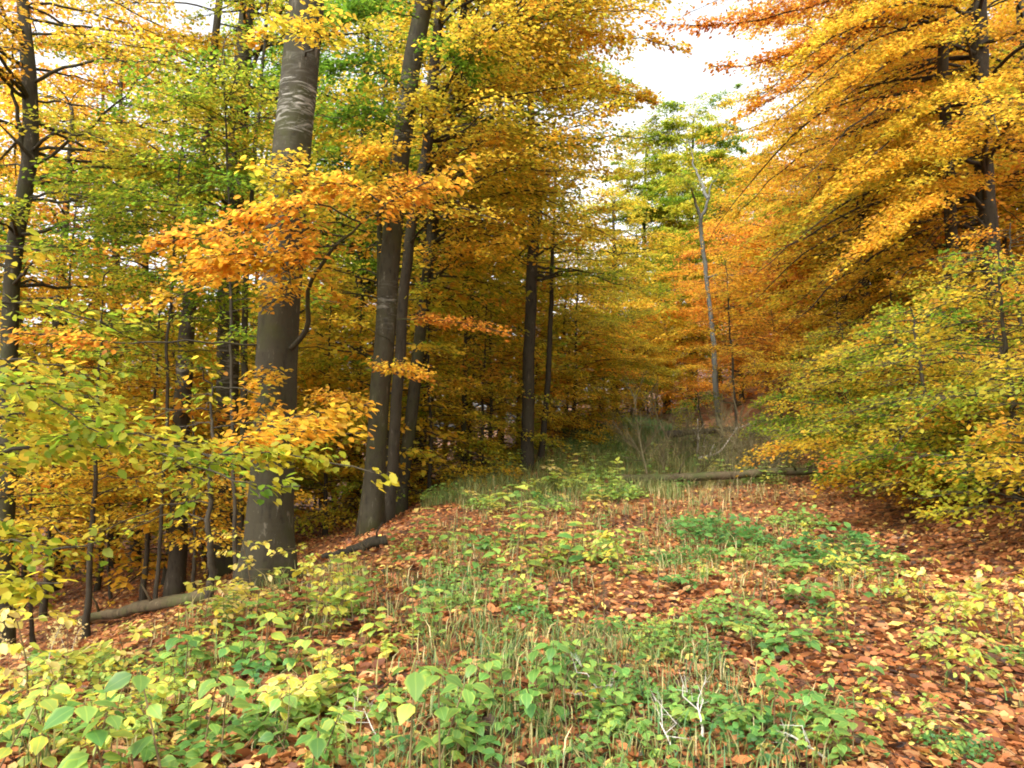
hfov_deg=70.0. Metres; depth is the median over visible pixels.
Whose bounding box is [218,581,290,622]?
beech seedling
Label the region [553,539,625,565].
bramble
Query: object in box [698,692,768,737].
bramble
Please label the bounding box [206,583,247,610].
woodland herb
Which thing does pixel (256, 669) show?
bramble
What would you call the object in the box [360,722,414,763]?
broad leaved plant
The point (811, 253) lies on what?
beech tree
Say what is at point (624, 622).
ground ivy
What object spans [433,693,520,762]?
bramble
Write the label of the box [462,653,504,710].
broad leaved plant
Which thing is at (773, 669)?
broad leaved plant
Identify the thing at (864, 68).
beech tree
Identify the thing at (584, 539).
woodland herb
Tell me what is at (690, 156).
beech tree
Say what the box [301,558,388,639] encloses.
woodland herb
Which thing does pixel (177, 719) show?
woodland herb
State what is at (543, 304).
beech tree
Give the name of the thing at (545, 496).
bramble
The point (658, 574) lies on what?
dead branch
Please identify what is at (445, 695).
bramble
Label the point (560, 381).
beech tree
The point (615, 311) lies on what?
beech tree
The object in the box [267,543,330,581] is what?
beech seedling
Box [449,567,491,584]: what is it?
ground ivy
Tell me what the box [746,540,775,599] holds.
dead branch
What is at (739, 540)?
ground ivy
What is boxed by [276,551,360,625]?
beech seedling
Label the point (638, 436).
dead branch
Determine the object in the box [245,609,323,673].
broad leaved plant
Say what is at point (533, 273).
beech tree
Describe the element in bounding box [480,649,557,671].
bramble
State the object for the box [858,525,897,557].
woodland herb
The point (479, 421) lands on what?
beech tree
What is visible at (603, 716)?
woodland herb
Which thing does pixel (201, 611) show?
woodland herb
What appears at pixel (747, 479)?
ground ivy
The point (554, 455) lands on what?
woodland herb
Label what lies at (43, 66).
beech tree
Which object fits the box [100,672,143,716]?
woodland herb
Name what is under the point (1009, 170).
beech tree
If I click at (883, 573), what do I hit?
bramble
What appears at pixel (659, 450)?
woodland herb
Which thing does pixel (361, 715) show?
dead branch
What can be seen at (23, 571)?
beech tree
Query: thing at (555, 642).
broad leaved plant
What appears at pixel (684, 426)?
dead branch
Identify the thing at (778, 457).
dead branch
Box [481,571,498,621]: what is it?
dead branch
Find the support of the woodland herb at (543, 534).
on the ground at (750, 399)
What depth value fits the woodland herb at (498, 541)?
7.91 m
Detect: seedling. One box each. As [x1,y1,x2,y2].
[0,603,85,726]
[0,645,68,724]
[0,670,65,706]
[29,666,95,734]
[55,679,188,754]
[59,620,152,691]
[70,647,147,695]
[81,671,113,699]
[105,692,174,757]
[129,672,196,713]
[183,580,257,641]
[205,530,280,594]
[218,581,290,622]
[224,577,269,618]
[235,673,327,757]
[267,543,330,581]
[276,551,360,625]
[582,526,654,581]
[748,610,823,646]
[792,521,829,545]
[807,541,857,584]
[844,550,918,602]
[850,680,922,733]
[884,554,948,606]
[896,693,985,754]
[905,627,947,658]
[910,625,1023,693]
[924,589,1001,647]
[933,564,1023,625]
[954,577,1023,646]
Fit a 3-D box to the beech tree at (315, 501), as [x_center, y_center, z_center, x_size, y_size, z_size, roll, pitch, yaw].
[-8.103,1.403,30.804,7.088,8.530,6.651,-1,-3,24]
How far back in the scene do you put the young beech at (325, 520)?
15.19 m
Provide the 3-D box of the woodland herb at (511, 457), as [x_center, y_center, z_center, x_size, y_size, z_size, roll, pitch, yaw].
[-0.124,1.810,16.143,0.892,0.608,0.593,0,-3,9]
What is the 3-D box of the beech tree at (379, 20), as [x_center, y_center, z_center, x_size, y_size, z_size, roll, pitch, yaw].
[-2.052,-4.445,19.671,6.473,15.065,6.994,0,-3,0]
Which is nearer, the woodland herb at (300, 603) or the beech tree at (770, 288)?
the woodland herb at (300, 603)
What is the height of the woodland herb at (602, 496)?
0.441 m
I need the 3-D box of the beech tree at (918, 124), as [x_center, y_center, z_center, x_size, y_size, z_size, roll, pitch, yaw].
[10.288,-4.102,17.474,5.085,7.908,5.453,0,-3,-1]
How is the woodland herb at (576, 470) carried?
on the ground at (750, 399)
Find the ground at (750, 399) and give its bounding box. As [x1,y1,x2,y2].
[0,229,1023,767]
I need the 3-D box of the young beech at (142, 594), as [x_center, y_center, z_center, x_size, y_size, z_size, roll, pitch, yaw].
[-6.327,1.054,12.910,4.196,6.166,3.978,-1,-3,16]
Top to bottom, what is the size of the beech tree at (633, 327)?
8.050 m
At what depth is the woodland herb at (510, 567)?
5.83 m
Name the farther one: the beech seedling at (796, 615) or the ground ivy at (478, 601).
the ground ivy at (478, 601)
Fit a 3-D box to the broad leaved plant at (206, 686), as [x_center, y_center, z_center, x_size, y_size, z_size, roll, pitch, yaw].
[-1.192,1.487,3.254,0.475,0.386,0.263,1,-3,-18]
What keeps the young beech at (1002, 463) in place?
on the ground at (750, 399)
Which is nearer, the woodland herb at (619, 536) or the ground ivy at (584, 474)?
the woodland herb at (619, 536)
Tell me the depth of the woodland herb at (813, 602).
5.41 m
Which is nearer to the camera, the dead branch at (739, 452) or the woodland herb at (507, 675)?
the woodland herb at (507, 675)
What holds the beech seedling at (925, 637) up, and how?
on the ground at (750, 399)
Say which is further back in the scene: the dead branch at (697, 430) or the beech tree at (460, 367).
the beech tree at (460, 367)
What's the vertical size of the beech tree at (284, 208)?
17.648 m
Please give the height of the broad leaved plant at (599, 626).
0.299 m
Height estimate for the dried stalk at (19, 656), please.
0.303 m
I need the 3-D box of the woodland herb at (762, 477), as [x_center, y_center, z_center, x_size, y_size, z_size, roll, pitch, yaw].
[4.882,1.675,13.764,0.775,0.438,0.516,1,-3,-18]
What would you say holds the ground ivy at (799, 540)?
on the ground at (750, 399)
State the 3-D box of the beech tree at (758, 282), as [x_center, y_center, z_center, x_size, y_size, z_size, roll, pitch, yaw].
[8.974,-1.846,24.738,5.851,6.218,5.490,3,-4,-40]
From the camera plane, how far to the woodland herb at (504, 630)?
4.79 m
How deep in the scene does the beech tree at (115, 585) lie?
13.59 m
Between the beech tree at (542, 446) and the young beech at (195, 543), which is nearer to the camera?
the young beech at (195, 543)
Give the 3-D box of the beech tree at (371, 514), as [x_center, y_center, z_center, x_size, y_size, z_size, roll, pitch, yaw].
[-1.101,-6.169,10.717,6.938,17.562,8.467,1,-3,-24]
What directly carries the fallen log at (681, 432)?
on the ground at (750, 399)
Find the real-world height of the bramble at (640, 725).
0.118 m
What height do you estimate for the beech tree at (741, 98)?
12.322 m
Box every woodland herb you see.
[45,675,115,759]
[78,695,142,746]
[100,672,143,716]
[129,652,209,733]
[137,679,215,744]
[146,627,205,674]
[148,648,215,690]
[177,576,238,619]
[186,587,292,669]
[189,590,240,631]
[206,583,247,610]
[247,567,300,624]
[277,589,314,627]
[294,557,364,615]
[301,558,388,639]
[319,648,353,696]
[324,570,375,619]
[328,562,353,589]
[358,566,379,587]
[377,612,419,655]
[387,527,418,557]
[401,585,453,640]
[410,508,457,553]
[423,582,462,607]
[453,517,511,576]
[472,561,520,610]
[478,618,517,650]
[481,516,520,551]
[484,488,511,514]
[488,452,526,476]
[489,570,534,611]
[490,653,548,723]
[493,493,540,544]
[498,449,523,468]
[501,485,586,583]
[520,572,572,620]
[523,544,540,563]
[530,513,593,568]
[541,540,583,576]
[546,448,572,463]
[546,453,583,478]
[551,646,607,687]
[558,596,605,632]
[567,550,585,564]
[568,441,590,463]
[574,644,648,727]
[581,525,622,550]
[582,485,610,511]
[583,686,618,735]
[588,514,640,547]
[589,453,625,488]
[590,530,617,560]
[596,648,624,687]
[598,456,617,475]
[600,537,623,559]
[633,622,677,658]
[636,454,670,473]
[643,598,678,636]
[647,612,691,659]
[651,440,672,460]
[694,454,717,470]
[712,459,730,482]
[758,461,787,484]
[766,461,784,486]
[802,591,834,620]
[802,611,864,649]
[835,535,865,558]
[836,543,873,576]
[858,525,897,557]
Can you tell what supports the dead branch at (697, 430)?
on the ground at (750, 399)
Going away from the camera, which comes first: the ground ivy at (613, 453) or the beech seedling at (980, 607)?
the beech seedling at (980, 607)
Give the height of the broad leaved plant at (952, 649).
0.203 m
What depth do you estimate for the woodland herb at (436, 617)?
4.94 m
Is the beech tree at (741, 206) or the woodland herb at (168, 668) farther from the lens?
the beech tree at (741, 206)
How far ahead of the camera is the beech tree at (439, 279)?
33.41 m
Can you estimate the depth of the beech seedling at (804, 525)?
8.06 m
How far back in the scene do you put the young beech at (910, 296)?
15.58 m
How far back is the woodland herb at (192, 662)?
4.52 m
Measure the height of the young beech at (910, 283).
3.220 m
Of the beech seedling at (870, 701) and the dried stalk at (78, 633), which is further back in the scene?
the dried stalk at (78, 633)
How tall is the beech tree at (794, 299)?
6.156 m
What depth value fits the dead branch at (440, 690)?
3.51 m
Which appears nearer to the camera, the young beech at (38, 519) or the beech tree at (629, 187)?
the young beech at (38, 519)
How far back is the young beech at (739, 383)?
20.47 m
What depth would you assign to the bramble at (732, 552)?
7.56 m
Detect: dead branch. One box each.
[59,605,81,681]
[257,688,309,752]
[334,553,362,617]
[338,692,388,747]
[358,520,375,581]
[423,668,445,706]
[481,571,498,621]
[552,610,585,739]
[564,654,613,716]
[580,618,601,686]
[591,367,691,473]
[592,579,611,643]
[595,404,639,450]
[600,545,611,636]
[627,372,683,455]
[630,412,665,456]
[636,413,691,473]
[640,462,700,487]
[651,691,691,753]
[652,555,665,593]
[659,399,698,455]
[666,402,718,461]
[671,413,749,464]
[676,669,713,736]
[683,400,767,479]
[685,405,756,472]
[695,419,705,454]
[695,463,763,502]
[698,423,753,458]
[703,363,748,450]
[713,410,761,470]
[719,420,758,469]
[720,377,774,470]
[724,413,804,483]
[725,409,778,466]
[730,580,742,635]
[740,610,759,657]
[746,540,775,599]
[751,433,822,468]
[753,407,798,454]
[760,555,778,600]
[768,384,824,467]
[773,719,824,757]
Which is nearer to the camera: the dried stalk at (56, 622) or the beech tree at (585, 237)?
the dried stalk at (56, 622)
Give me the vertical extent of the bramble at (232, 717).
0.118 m
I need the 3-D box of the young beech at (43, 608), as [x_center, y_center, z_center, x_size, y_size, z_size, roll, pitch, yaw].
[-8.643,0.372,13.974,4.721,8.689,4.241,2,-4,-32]
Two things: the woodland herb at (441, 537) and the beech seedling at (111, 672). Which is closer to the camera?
the beech seedling at (111, 672)
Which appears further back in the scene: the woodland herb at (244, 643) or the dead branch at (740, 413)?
the dead branch at (740, 413)
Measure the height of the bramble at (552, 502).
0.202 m
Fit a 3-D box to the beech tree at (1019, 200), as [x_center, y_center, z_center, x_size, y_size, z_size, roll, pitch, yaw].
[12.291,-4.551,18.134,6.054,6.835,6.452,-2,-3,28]
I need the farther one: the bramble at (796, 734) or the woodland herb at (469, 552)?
the woodland herb at (469, 552)
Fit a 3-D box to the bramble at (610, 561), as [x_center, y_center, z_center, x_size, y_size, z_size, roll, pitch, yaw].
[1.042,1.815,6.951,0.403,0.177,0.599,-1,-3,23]
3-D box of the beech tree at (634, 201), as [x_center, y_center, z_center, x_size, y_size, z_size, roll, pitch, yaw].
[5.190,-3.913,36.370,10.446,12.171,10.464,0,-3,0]
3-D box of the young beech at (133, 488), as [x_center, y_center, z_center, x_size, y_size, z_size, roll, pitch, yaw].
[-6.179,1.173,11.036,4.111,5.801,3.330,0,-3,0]
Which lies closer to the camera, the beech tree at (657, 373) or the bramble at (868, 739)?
the bramble at (868, 739)
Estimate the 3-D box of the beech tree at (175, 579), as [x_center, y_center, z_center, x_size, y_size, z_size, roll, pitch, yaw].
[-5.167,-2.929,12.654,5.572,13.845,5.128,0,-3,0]
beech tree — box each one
[0,0,257,567]
[0,0,267,654]
[0,0,484,591]
[0,24,220,564]
[0,56,220,590]
[0,127,178,569]
[0,202,135,570]
[0,303,101,576]
[13,86,256,564]
[15,242,361,609]
[15,333,162,614]
[16,318,250,596]
[18,322,161,574]
[18,380,163,576]
[33,0,417,578]
[47,0,387,596]
[77,341,304,547]
[98,376,205,540]
[104,338,310,557]
[141,129,375,483]
[146,0,373,558]
[148,236,434,529]
[149,69,351,501]
[150,58,374,453]
[179,3,552,481]
[180,0,544,536]
[190,0,513,510]
[193,307,402,523]
[239,264,480,510]
[249,203,376,498]
[259,197,369,507]
[298,300,478,521]
[301,169,352,368]
[301,181,494,457]
[302,120,487,413]
[303,327,366,505]
[312,87,463,444]
[318,0,536,489]
[322,174,496,376]
[323,19,606,464]
[346,276,544,473]
[347,0,693,514]
[365,221,546,472]
[370,0,691,469]
[385,0,671,522]
[406,245,599,462]
[422,314,521,477]
[432,237,639,438]
[432,256,497,457]
[434,329,505,440]
[446,179,607,444]
[447,177,587,442]
[458,130,658,463]
[482,152,641,403]
[489,224,653,429]
[539,177,726,418]
[553,284,660,416]
[556,295,626,408]
[569,114,716,410]
[569,245,702,416]
[572,294,663,407]
[586,235,635,350]
[595,285,725,413]
[600,81,766,408]
[601,222,686,408]
[602,299,708,410]
[606,307,693,415]
[632,242,798,413]
[641,154,779,396]
[643,0,963,379]
[645,214,708,394]
[650,262,745,411]
[660,143,748,440]
[666,223,753,390]
[671,192,906,402]
[676,151,791,377]
[687,89,905,372]
[690,0,1023,370]
[694,0,1019,377]
[696,229,856,412]
[700,141,809,335]
[712,202,821,385]
[716,155,827,358]
[717,144,1023,371]
[726,0,1023,318]
[728,171,904,394]
[754,149,1007,350]
[755,198,964,404]
[762,12,932,223]
[771,0,953,236]
[774,71,844,195]
[797,195,972,326]
[818,0,1023,233]
[826,130,1023,314]
[835,25,1023,336]
[840,103,1023,328]
[845,0,1019,234]
[873,61,1023,323]
[904,27,1023,314]
[913,0,1020,190]
[959,2,1018,243]
[965,2,1020,210]
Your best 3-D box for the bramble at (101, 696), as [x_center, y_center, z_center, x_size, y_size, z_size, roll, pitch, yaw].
[-1.880,1.660,3.545,0.445,0.210,0.583,1,-3,-10]
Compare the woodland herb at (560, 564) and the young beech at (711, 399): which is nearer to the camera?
the woodland herb at (560, 564)
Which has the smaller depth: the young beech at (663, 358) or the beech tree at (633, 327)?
the young beech at (663, 358)
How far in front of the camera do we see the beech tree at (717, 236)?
25.28 m
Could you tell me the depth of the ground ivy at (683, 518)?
9.27 m
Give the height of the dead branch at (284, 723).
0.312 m
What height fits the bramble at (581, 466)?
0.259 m
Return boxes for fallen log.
[76,584,205,623]
[321,522,387,560]
[616,453,831,484]
[665,426,734,437]
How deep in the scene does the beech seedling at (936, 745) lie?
3.20 m
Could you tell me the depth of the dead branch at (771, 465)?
15.24 m
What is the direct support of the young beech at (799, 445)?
on the ground at (750, 399)
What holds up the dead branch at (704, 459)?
on the ground at (750, 399)
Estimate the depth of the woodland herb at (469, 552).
6.95 m
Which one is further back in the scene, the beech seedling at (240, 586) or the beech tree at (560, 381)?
the beech tree at (560, 381)
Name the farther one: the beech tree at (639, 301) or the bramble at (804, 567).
the beech tree at (639, 301)
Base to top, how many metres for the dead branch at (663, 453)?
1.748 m
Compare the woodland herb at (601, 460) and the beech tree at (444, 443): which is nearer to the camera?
the woodland herb at (601, 460)
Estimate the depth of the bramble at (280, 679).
3.78 m
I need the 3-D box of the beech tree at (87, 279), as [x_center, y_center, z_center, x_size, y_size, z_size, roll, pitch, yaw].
[-10.259,-1.306,21.048,7.738,13.532,8.227,1,-3,-13]
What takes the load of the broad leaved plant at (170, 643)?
on the ground at (750, 399)
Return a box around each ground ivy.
[406,576,458,597]
[419,482,464,501]
[432,562,465,575]
[432,591,486,614]
[440,466,472,480]
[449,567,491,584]
[460,494,501,509]
[501,603,559,626]
[531,493,568,505]
[546,460,580,472]
[555,473,604,489]
[580,465,615,479]
[581,475,650,500]
[591,615,640,639]
[593,667,657,703]
[594,483,638,500]
[597,441,632,449]
[598,448,635,461]
[622,622,682,648]
[627,547,682,567]
[638,685,729,730]
[659,510,729,535]
[660,632,734,665]
[662,471,700,487]
[662,539,730,566]
[671,509,774,546]
[678,589,788,635]
[691,702,806,761]
[715,526,772,547]
[730,477,767,483]
[744,545,804,563]
[751,535,780,546]
[764,502,837,529]
[774,522,890,567]
[805,549,854,568]
[837,531,873,542]
[910,729,993,767]
[942,731,1005,761]
[983,643,1023,666]
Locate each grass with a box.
[0,486,1022,767]
[419,414,776,509]
[609,410,853,510]
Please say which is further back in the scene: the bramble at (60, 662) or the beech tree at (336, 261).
the beech tree at (336, 261)
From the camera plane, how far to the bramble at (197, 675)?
4.32 m
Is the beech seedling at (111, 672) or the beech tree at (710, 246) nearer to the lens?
the beech seedling at (111, 672)
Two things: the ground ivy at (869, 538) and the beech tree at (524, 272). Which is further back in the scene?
the beech tree at (524, 272)
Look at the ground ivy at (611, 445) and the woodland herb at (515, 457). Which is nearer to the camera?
the woodland herb at (515, 457)
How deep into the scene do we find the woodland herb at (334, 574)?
6.68 m
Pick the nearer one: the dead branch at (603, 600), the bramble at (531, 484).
the dead branch at (603, 600)
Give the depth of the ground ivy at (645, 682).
4.02 m
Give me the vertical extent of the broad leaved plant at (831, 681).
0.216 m
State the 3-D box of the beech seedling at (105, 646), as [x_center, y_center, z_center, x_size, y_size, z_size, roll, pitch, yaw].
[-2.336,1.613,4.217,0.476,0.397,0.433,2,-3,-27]
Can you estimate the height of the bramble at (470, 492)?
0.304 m
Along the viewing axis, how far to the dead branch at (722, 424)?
19.65 m
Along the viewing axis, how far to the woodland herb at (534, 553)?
7.10 m
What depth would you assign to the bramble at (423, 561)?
7.40 m
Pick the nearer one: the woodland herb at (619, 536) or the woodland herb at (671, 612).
the woodland herb at (671, 612)
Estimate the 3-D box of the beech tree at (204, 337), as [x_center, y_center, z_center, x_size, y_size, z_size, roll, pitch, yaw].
[-7.710,-2.525,24.517,8.146,15.254,8.661,-2,-3,27]
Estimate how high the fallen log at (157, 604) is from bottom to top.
1.005 m
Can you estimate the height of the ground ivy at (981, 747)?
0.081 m
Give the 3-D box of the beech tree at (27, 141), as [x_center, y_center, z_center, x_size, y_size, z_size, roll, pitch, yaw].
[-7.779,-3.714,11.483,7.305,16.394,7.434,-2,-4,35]
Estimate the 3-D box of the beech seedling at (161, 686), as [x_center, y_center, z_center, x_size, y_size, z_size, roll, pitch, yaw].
[-1.754,1.511,3.252,0.485,0.370,0.523,0,-3,-6]
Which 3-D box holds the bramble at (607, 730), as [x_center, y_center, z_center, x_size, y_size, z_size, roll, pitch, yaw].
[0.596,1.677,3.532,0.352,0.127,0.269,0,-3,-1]
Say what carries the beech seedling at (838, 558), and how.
on the ground at (750, 399)
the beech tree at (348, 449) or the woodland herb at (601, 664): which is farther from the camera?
the beech tree at (348, 449)
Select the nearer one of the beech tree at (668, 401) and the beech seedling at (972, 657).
the beech seedling at (972, 657)
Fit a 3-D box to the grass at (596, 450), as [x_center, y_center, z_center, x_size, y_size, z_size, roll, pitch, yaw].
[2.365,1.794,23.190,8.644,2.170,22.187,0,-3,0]
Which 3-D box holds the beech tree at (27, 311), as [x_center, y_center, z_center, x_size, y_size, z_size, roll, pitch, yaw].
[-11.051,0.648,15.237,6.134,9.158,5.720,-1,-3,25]
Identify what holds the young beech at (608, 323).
on the ground at (750, 399)
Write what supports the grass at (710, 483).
on the ground at (750, 399)
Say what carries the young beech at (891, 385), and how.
on the ground at (750, 399)
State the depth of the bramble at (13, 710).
3.62 m
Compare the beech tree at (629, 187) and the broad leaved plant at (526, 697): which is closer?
the broad leaved plant at (526, 697)
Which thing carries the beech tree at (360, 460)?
on the ground at (750, 399)
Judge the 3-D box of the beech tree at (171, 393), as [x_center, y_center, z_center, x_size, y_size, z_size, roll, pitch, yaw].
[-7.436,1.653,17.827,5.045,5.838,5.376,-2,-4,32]
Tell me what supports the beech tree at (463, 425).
on the ground at (750, 399)
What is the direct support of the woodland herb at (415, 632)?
on the ground at (750, 399)
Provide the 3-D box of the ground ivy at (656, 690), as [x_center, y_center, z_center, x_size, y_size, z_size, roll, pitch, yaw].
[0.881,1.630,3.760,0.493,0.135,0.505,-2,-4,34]
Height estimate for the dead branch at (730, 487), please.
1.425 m
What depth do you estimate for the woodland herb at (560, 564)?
6.91 m
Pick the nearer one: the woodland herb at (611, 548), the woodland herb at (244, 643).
the woodland herb at (244, 643)
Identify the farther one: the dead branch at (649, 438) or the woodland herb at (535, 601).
the dead branch at (649, 438)
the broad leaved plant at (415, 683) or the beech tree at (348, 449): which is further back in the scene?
the beech tree at (348, 449)
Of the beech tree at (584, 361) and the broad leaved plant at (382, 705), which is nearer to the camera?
the broad leaved plant at (382, 705)
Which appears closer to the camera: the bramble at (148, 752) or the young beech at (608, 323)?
the bramble at (148, 752)
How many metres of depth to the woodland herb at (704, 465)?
15.75 m
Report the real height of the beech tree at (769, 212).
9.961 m
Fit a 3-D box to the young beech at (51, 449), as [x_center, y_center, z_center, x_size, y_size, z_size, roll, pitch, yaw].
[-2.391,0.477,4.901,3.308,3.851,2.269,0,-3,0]
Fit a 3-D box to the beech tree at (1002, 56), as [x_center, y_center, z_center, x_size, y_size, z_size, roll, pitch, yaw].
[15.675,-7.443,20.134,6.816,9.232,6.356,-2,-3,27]
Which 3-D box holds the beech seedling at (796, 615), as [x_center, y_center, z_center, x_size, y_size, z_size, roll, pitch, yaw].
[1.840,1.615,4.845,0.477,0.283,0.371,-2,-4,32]
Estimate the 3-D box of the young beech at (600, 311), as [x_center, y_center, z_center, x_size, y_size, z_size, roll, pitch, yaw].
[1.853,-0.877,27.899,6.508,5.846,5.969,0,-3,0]
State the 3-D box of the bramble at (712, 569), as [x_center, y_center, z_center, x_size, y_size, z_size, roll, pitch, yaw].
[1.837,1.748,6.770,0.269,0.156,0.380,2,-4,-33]
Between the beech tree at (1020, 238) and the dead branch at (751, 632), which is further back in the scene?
the beech tree at (1020, 238)
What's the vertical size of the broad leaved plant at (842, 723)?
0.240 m
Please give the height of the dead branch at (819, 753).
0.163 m
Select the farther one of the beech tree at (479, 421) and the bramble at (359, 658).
the beech tree at (479, 421)
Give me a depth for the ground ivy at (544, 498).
12.18 m
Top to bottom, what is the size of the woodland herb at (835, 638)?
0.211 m
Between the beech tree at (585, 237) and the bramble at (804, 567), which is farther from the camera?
the beech tree at (585, 237)
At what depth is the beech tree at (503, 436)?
29.76 m
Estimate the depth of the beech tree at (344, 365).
19.88 m
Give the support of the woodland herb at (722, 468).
on the ground at (750, 399)
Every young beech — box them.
[0,60,331,611]
[0,184,182,615]
[0,229,399,612]
[0,270,247,639]
[0,301,108,555]
[0,433,140,644]
[15,276,247,600]
[21,453,212,598]
[80,416,326,590]
[84,15,371,582]
[88,355,318,598]
[188,277,420,544]
[299,283,537,526]
[399,282,573,482]
[451,339,630,459]
[473,229,685,439]
[481,292,655,409]
[577,395,643,428]
[600,314,744,418]
[666,389,739,451]
[670,258,798,444]
[705,309,830,423]
[731,317,932,462]
[735,293,1023,476]
[738,285,921,417]
[748,268,973,401]
[757,304,1023,509]
[810,376,1023,511]
[818,243,1023,512]
[827,422,979,512]
[842,258,1023,419]
[844,223,1023,420]
[893,354,1023,493]
[898,411,1023,531]
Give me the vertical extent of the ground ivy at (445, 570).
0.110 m
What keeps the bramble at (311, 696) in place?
on the ground at (750, 399)
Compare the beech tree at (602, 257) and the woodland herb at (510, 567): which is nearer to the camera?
the woodland herb at (510, 567)
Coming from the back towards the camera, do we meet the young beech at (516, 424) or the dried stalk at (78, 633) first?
the young beech at (516, 424)
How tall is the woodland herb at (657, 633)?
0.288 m
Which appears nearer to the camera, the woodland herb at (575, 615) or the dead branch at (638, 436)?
the woodland herb at (575, 615)
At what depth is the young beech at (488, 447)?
15.88 m
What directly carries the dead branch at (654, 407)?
on the ground at (750, 399)
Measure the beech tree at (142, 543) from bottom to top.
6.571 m
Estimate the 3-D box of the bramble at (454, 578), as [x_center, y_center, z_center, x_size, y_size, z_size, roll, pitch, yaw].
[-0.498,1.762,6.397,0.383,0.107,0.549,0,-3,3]
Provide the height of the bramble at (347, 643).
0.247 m
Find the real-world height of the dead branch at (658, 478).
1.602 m
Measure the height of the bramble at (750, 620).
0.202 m
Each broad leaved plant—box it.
[0,682,71,767]
[42,667,180,767]
[156,633,239,694]
[156,646,199,675]
[184,673,298,766]
[216,635,254,664]
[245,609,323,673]
[294,710,356,767]
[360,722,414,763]
[375,683,424,728]
[382,664,493,767]
[440,707,476,767]
[452,688,483,733]
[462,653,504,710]
[504,643,569,738]
[540,649,596,689]
[541,637,604,682]
[550,610,590,664]
[556,621,622,666]
[748,669,823,737]
[754,656,804,704]
[810,601,853,636]
[812,708,867,764]
[816,663,884,708]
[923,621,980,661]
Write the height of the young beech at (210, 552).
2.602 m
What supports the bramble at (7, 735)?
on the ground at (750, 399)
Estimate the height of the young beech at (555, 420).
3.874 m
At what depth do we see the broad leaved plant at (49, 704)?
3.09 m
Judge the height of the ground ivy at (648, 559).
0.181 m
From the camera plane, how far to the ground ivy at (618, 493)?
12.40 m
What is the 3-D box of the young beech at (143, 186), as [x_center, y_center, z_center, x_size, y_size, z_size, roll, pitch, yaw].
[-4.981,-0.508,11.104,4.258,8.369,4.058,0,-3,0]
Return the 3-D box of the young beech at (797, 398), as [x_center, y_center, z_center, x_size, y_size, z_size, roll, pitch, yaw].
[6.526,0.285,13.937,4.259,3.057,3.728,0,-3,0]
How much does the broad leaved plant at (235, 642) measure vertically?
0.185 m
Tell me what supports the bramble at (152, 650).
on the ground at (750, 399)
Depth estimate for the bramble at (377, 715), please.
3.67 m
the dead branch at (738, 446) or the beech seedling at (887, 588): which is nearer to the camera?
the beech seedling at (887, 588)
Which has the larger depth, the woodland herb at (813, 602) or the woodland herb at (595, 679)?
the woodland herb at (813, 602)
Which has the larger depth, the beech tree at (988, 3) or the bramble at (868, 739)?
the beech tree at (988, 3)
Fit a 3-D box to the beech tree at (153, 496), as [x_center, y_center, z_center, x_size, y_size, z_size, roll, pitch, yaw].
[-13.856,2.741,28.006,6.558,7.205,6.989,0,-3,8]
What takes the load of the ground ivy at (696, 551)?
on the ground at (750, 399)
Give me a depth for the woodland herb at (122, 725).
3.45 m
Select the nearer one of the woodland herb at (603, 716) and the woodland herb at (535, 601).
the woodland herb at (603, 716)
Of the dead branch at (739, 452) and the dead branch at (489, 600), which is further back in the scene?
the dead branch at (739, 452)
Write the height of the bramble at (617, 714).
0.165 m
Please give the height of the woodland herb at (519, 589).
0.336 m
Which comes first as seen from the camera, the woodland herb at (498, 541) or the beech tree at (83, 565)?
the woodland herb at (498, 541)
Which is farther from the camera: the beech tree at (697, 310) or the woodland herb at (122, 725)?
the beech tree at (697, 310)
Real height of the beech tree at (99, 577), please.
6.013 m
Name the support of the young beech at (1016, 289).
on the ground at (750, 399)
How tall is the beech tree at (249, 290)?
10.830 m
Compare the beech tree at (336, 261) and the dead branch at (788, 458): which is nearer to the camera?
the dead branch at (788, 458)
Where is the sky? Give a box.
[0,0,1014,427]
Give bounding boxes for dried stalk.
[0,633,32,671]
[46,603,68,658]
[51,621,68,659]
[69,618,86,650]
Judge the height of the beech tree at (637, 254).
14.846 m
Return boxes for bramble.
[0,695,67,741]
[0,707,57,727]
[0,711,81,751]
[8,647,97,701]
[27,635,146,688]
[57,689,173,757]
[92,644,164,679]
[102,733,241,767]
[148,645,193,659]
[167,646,238,686]
[175,667,361,716]
[176,683,305,747]
[189,727,240,749]
[211,700,324,743]
[230,636,310,683]
[245,685,395,753]
[257,670,394,714]
[292,689,386,724]
[293,638,399,684]
[304,731,370,767]
[350,649,391,682]
[363,657,476,702]
[391,555,457,568]
[414,581,475,610]
[417,477,438,489]
[428,681,471,717]
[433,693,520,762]
[439,574,475,593]
[455,532,492,550]
[462,490,509,503]
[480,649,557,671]
[502,478,547,491]
[503,490,556,501]
[523,498,577,514]
[524,742,604,767]
[527,487,567,504]
[538,465,603,489]
[547,465,596,475]
[550,476,599,491]
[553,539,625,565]
[569,721,653,762]
[575,685,644,729]
[602,717,674,742]
[605,719,692,767]
[608,560,641,580]
[652,570,706,590]
[656,692,752,725]
[693,561,730,575]
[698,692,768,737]
[699,543,762,561]
[708,614,820,658]
[730,617,789,642]
[757,724,838,756]
[767,556,847,578]
[776,707,890,767]
[779,579,876,609]
[787,640,827,648]
[787,685,897,722]
[868,566,905,577]
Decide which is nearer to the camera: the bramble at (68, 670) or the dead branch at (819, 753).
the dead branch at (819, 753)
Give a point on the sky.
(679, 77)
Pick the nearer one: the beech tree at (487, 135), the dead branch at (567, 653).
the dead branch at (567, 653)
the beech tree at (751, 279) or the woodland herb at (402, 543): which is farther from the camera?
the beech tree at (751, 279)
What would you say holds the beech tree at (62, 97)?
on the ground at (750, 399)
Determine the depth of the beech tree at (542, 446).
18.47 m

